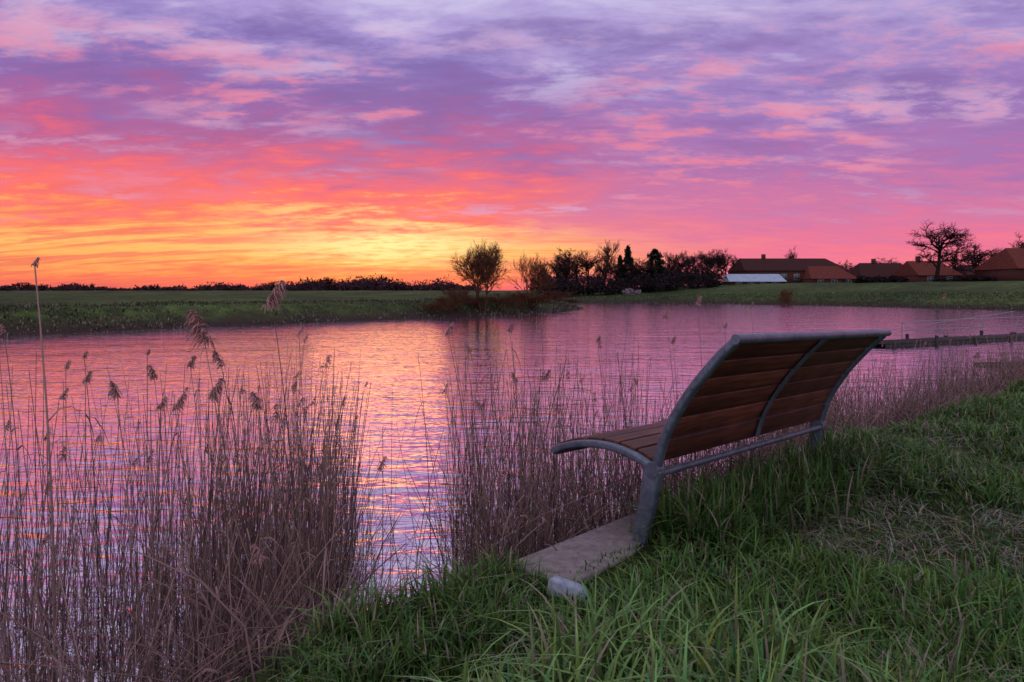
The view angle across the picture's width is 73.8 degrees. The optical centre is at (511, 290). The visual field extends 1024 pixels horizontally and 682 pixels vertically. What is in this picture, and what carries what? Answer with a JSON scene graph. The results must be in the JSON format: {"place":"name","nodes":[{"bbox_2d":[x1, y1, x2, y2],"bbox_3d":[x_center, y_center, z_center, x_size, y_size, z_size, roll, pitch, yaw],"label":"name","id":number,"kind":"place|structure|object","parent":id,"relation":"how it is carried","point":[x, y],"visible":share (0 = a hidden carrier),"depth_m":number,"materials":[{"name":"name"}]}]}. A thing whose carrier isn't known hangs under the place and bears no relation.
{"place":"outdoors","nodes":[
{"label":"outdoors","id":0,"kind":"place"},
{"bbox_2d":[0,302,1023,681],"bbox_3d":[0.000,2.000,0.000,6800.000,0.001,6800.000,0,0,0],"label":"river water","id":1,"kind":"structure","parent":0,"point":[388,366],"depth_m":14.66,"materials":[{"name":"liquid"}]},
{"bbox_2d":[877,311,1023,347],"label":"jetty","id":2,"kind":"object","parent":1,"relation":"in","point":[935,340],"visible":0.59,"depth_m":25.96,"materials":[{"name":"wood"}]},
{"bbox_2d":[0,281,1023,681],"bbox_3d":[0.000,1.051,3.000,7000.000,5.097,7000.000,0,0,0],"label":"ground","id":3,"kind":"structure","parent":0,"point":[222,315],"depth_m":44.70,"materials":[{"name":"green plant"}]},
{"bbox_2d":[265,281,279,290],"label":"bare tree","id":4,"kind":"object","parent":3,"relation":"on","point":[271,282],"visible":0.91,"depth_m":229.81,"materials":[{"name":"brown plant"}]},
{"bbox_2d":[323,277,340,290],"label":"bare tree","id":5,"kind":"object","parent":3,"relation":"on","point":[329,282],"visible":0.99,"depth_m":259.75,"materials":[{"name":"brown plant"}]},
{"bbox_2d":[414,301,453,313],"bbox_3d":[-5.866,1.262,49.751,2.676,0.974,2.947,0,0,44],"label":"shrub","id":6,"kind":"object","parent":3,"relation":"on","point":[437,306],"visible":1,"depth_m":49.82,"materials":[{"name":"brown plant"}]},
{"bbox_2d":[424,295,462,312],"bbox_3d":[-5.152,0.987,51.618,3.087,1.450,3.400,0,0,-8],"label":"shrub","id":7,"kind":"object","parent":3,"relation":"on","point":[444,301],"visible":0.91,"depth_m":51.11,"materials":[{"name":"brown plant"}]},
{"bbox_2d":[434,284,477,311],"bbox_3d":[-4.374,0.565,52.214,3.713,2.121,3.372,0,0,-3],"label":"shrub","id":8,"kind":"object","parent":3,"relation":"on","point":[465,295],"visible":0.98,"depth_m":52.05,"materials":[{"name":"brown plant"}]},
{"bbox_2d":[452,296,489,308],"bbox_3d":[-2.659,0.874,53.994,4.046,1.131,4.456,0,0,-30],"label":"shrub","id":9,"kind":"object","parent":3,"relation":"on","point":[475,301],"visible":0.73,"depth_m":53.81,"materials":[{"name":"brown plant"}]},
{"bbox_2d":[0,261,958,290],"bbox_3d":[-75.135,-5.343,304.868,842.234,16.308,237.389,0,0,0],"label":"distant treeline","id":10,"kind":"object","parent":3,"relation":"on","point":[370,284],"visible":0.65,"depth_m":274.56,"materials":[{"name":"plant"}]},
{"bbox_2d":[446,238,513,311],"bbox_3d":[-2.562,-1.357,53.984,5.548,6.174,5.350,0,0,-32],"label":"willow tree","id":11,"kind":"object","parent":3,"relation":"on","point":[488,262],"visible":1,"depth_m":53.43,"materials":[{"name":"green plant"}]},
{"bbox_2d":[482,295,525,309],"bbox_3d":[-1.265,0.953,55.609,5.281,1.292,4.796,0,0,1],"label":"shrub","id":12,"kind":"object","parent":3,"relation":"on","point":[495,300],"visible":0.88,"depth_m":55.39,"materials":[{"name":"brown plant"}]},
{"bbox_2d":[0,257,1023,681],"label":"reeds","id":13,"kind":"object","parent":3,"relation":"on","point":[532,529],"visible":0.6,"depth_m":3.70,"materials":[{"name":"brown plant"}]},
{"bbox_2d":[0,291,1023,334],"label":"meadow grass","id":14,"kind":"structure","parent":3,"relation":"on","point":[166,302],"depth_m":53.81,"materials":[{"name":"green plant"}]},
{"bbox_2d":[491,290,539,308],"bbox_3d":[0.812,0.710,57.984,4.967,1.750,5.470,0,0,-29],"label":"shrub","id":15,"kind":"object","parent":3,"relation":"on","point":[523,295],"visible":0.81,"depth_m":57.76,"materials":[{"name":"brown plant"}]},
{"bbox_2d":[505,249,560,307],"bbox_3d":[1.768,-1.083,60.599,4.602,5.368,4.179,0,0,-26],"label":"willow tree","id":16,"kind":"object","parent":3,"relation":"on","point":[543,277],"visible":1,"depth_m":60.57,"materials":[{"name":"brown plant"}]},
{"bbox_2d":[505,295,563,308],"bbox_3d":[1.469,0.918,60.024,5.706,1.416,5.181,0,0,-14],"label":"shrub","id":17,"kind":"object","parent":3,"relation":"on","point":[538,300],"visible":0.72,"depth_m":59.90,"materials":[{"name":"brown plant"}]},
{"bbox_2d":[534,294,570,299],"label":"shrub","id":18,"kind":"object","parent":3,"relation":"on","point":[555,296],"visible":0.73,"depth_m":65.60,"materials":[{"name":"brown plant"}]},
{"bbox_2d":[535,290,577,300],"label":"shrub","id":19,"kind":"object","parent":3,"relation":"on","point":[550,293],"visible":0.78,"depth_m":69.32,"materials":[{"name":"brown plant"}]},
{"bbox_2d":[546,255,576,283],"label":"bare tree","id":20,"kind":"object","parent":3,"relation":"on","point":[555,269],"visible":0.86,"depth_m":134.46,"materials":[{"name":"brown plant"}]},
{"bbox_2d":[546,575,588,601],"bbox_3d":[0.204,1.087,2.499,0.146,0.056,0.076,0,0,24],"label":"stone block","id":21,"kind":"object","parent":3,"relation":"on","point":[563,584],"depth_m":2.48,"materials":[{"name":"grey stone"}]},
{"bbox_2d":[557,252,579,280],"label":"bare tree","id":22,"kind":"object","parent":3,"relation":"on","point":[570,265],"visible":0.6,"depth_m":137.42,"materials":[{"name":"brown plant"}]},
{"bbox_2d":[551,248,592,281],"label":"bare tree","id":23,"kind":"object","parent":3,"relation":"on","point":[573,259],"visible":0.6,"depth_m":142.28,"materials":[{"name":"brown plant"}]},
{"bbox_2d":[574,249,612,280],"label":"bare tree","id":24,"kind":"object","parent":3,"relation":"on","point":[592,263],"visible":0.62,"depth_m":145.58,"materials":[{"name":"brown plant"}]},
{"bbox_2d":[594,256,618,292],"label":"bare tree","id":25,"kind":"object","parent":3,"relation":"on","point":[605,271],"visible":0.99,"depth_m":134.31,"materials":[{"name":"brown plant"}]},
{"bbox_2d":[597,239,620,282],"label":"bare tree","id":26,"kind":"object","parent":3,"relation":"on","point":[607,249],"visible":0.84,"depth_m":142.08,"materials":[{"name":"brown plant"}]},
{"bbox_2d":[608,258,624,277],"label":"bare tree","id":27,"kind":"object","parent":3,"relation":"on","point":[620,271],"visible":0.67,"depth_m":140.75,"materials":[{"name":"brown plant"}]},
{"bbox_2d":[614,254,625,286],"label":"conifer tree","id":28,"kind":"object","parent":3,"relation":"on","point":[621,258],"visible":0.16,"depth_m":145.73,"materials":[{"name":"plant"}]},
{"bbox_2d":[225,376,1023,681],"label":"grass","id":29,"kind":"structure","parent":3,"relation":"on","point":[950,662],"depth_m":2.33,"materials":[{"name":"green plant"}]},
{"bbox_2d":[618,244,637,286],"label":"conifer tree","id":30,"kind":"object","parent":3,"relation":"on","point":[627,258],"visible":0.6,"depth_m":139.67,"materials":[{"name":"plant"}]},
{"bbox_2d":[624,261,651,289],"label":"bare tree","id":31,"kind":"object","parent":3,"relation":"on","point":[634,270],"visible":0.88,"depth_m":136.41,"materials":[{"name":"brown plant"}]},
{"bbox_2d":[627,258,657,278],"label":"bare tree","id":32,"kind":"object","parent":3,"relation":"on","point":[639,265],"visible":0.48,"depth_m":139.07,"materials":[{"name":"brown plant"}]},
{"bbox_2d":[637,248,670,287],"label":"conifer tree","id":33,"kind":"object","parent":3,"relation":"on","point":[655,259],"visible":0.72,"depth_m":139.22,"materials":[{"name":"green plant"}]},
{"bbox_2d":[512,444,822,584],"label":"concrete slab","id":34,"kind":"structure","parent":3,"relation":"on","point":[574,552],"depth_m":2.83,"materials":[{"name":"grey concrete"}]},
{"bbox_2d":[551,329,891,543],"bbox_3d":[1.182,0.722,3.618,0.973,1.050,1.860,0,-2,45],"label":"park bench","id":35,"kind":"object","parent":34,"relation":"on","point":[742,387],"visible":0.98,"depth_m":3.21,"materials":[{"name":"wood"}]},
{"bbox_2d":[656,259,681,273],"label":"bare tree","id":36,"kind":"object","parent":3,"relation":"on","point":[669,267],"visible":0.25,"depth_m":143.35,"materials":[{"name":"brown plant"}]},
{"bbox_2d":[663,252,681,275],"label":"bare tree","id":37,"kind":"object","parent":3,"relation":"on","point":[669,260],"visible":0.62,"depth_m":143.46,"materials":[{"name":"brown plant"}]},
{"bbox_2d":[668,254,697,275],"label":"bare tree","id":38,"kind":"object","parent":3,"relation":"on","point":[679,265],"visible":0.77,"depth_m":139.50,"materials":[{"name":"brown plant"}]},
{"bbox_2d":[676,251,691,271],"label":"bare tree","id":39,"kind":"object","parent":3,"relation":"on","point":[682,257],"visible":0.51,"depth_m":146.25,"materials":[{"name":"brown plant"}]},
{"bbox_2d":[681,252,716,274],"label":"bare tree","id":40,"kind":"object","parent":3,"relation":"on","point":[701,266],"visible":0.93,"depth_m":135.16,"materials":[{"name":"brown plant"}]},
{"bbox_2d":[688,249,725,273],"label":"bare tree","id":41,"kind":"object","parent":3,"relation":"on","point":[717,257],"visible":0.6,"depth_m":141.04,"materials":[{"name":"brown plant"}]},
{"bbox_2d":[709,248,733,273],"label":"bare tree","id":42,"kind":"object","parent":3,"relation":"on","point":[722,261],"visible":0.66,"depth_m":144.70,"materials":[{"name":"brown plant"}]},
{"bbox_2d":[728,255,740,266],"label":"bare tree","id":43,"kind":"object","parent":3,"relation":"on","point":[735,259],"visible":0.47,"depth_m":153.03,"materials":[{"name":"brown plant"}]},
{"bbox_2d":[721,274,786,284],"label":"garden shed","id":44,"kind":"structure","parent":3,"relation":"on","point":[734,279],"depth_m":132.24,"materials":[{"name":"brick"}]},
{"bbox_2d":[535,264,997,296],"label":"hedge","id":45,"kind":"object","parent":3,"relation":"on","point":[694,280],"visible":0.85,"depth_m":127.36,"materials":[{"name":"green plant"}]},
{"bbox_2d":[772,287,798,304],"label":"shrub","id":46,"kind":"object","parent":3,"relation":"on","point":[784,295],"visible":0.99,"depth_m":91.94,"materials":[{"name":"brown plant"}]},
{"bbox_2d":[727,254,849,282],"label":"brick barn","id":47,"kind":"structure","parent":3,"relation":"on","point":[790,270],"depth_m":146.44,"materials":[{"name":"tile"}]},
{"bbox_2d":[785,246,798,257],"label":"bare tree","id":48,"kind":"object","parent":3,"relation":"on","point":[793,255],"visible":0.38,"depth_m":189.79,"materials":[{"name":"brown plant"}]},
{"bbox_2d":[802,279,856,282],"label":"walls","id":49,"kind":"structure","parent":3,"relation":"on","point":[816,280],"depth_m":140.00,"materials":[{"name":"brick"}]},
{"bbox_2d":[801,266,855,278],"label":"roof","id":50,"kind":"structure","parent":49,"relation":"on","point":[823,272],"depth_m":141.74,"materials":[{"name":"red tile"}]},
{"bbox_2d":[838,259,853,269],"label":"bare tree","id":51,"kind":"object","parent":3,"relation":"on","point":[846,267],"visible":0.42,"depth_m":180.47,"materials":[{"name":"brown plant"}]},
{"bbox_2d":[876,257,899,262],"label":"bare tree","id":52,"kind":"object","parent":3,"relation":"on","point":[887,260],"visible":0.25,"depth_m":181.11,"materials":[{"name":"brown plant"}]},
{"bbox_2d":[893,275,961,281],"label":"walls","id":53,"kind":"structure","parent":3,"relation":"on","point":[920,278],"depth_m":135.50,"materials":[{"name":"brick"}]},
{"bbox_2d":[893,261,962,275],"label":"roof","id":54,"kind":"structure","parent":53,"relation":"on","point":[909,268],"depth_m":137.71,"materials":[{"name":"red tile"}]},
{"bbox_2d":[905,220,984,278],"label":"oak tree","id":55,"kind":"object","parent":3,"relation":"on","point":[939,243],"visible":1,"depth_m":116.87,"materials":[{"name":"brown plant"}]},
{"bbox_2d":[943,253,970,269],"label":"bare tree","id":56,"kind":"object","parent":3,"relation":"on","point":[952,264],"visible":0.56,"depth_m":150.37,"materials":[{"name":"brown plant"}]},
{"bbox_2d":[952,243,996,272],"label":"bare tree","id":57,"kind":"object","parent":3,"relation":"on","point":[982,259],"visible":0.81,"depth_m":130.55,"materials":[{"name":"brown plant"}]},
{"bbox_2d":[983,247,1001,262],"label":"bare tree","id":58,"kind":"object","parent":3,"relation":"on","point":[993,253],"visible":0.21,"depth_m":159.58,"materials":[{"name":"brown plant"}]},
{"bbox_2d":[975,269,1023,281],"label":"walls","id":59,"kind":"structure","parent":3,"relation":"on","point":[1008,274],"depth_m":110.00,"materials":[{"name":"brick"}]},
{"bbox_2d":[973,248,1023,269],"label":"roof","id":60,"kind":"structure","parent":59,"relation":"on","point":[1009,258],"depth_m":111.01,"materials":[{"name":"red tile"}]},
{"bbox_2d":[1004,231,1023,247],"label":"bare tree","id":61,"kind":"object","parent":3,"relation":"on","point":[1019,245],"visible":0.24,"depth_m":124.67,"materials":[{"name":"brown plant"}]},
{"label":"walls","id":62,"kind":"object","parent":3,"relation":"on","visible":0},
{"bbox_2d":[956,265,974,275],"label":"roof","id":63,"kind":"structure","parent":62,"relation":"on","point":[966,273],"depth_m":148.02,"materials":[{"name":"tile"}]},
{"bbox_2d":[0,0,1023,289],"label":"sky","id":64,"kind":"structure","parent":0,"point":[189,143],"materials":[{"name":"purple"}]},
{"bbox_2d":[622,288,640,294],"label":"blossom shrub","id":65,"kind":"object","parent":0,"point":[627,291],"visible":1,"depth_m":123.84,"materials":[{"name":"white plant"}]},
{"bbox_2d":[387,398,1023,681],"bbox_3d":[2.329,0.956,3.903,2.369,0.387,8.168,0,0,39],"label":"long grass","id":66,"kind":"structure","parent":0,"point":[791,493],"depth_m":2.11,"materials":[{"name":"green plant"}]},
{"bbox_2d":[848,263,902,276],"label":"roof","id":67,"kind":"structure","parent":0,"point":[877,269],"depth_m":147.96,"materials":[{"name":"tile"}]}
]}

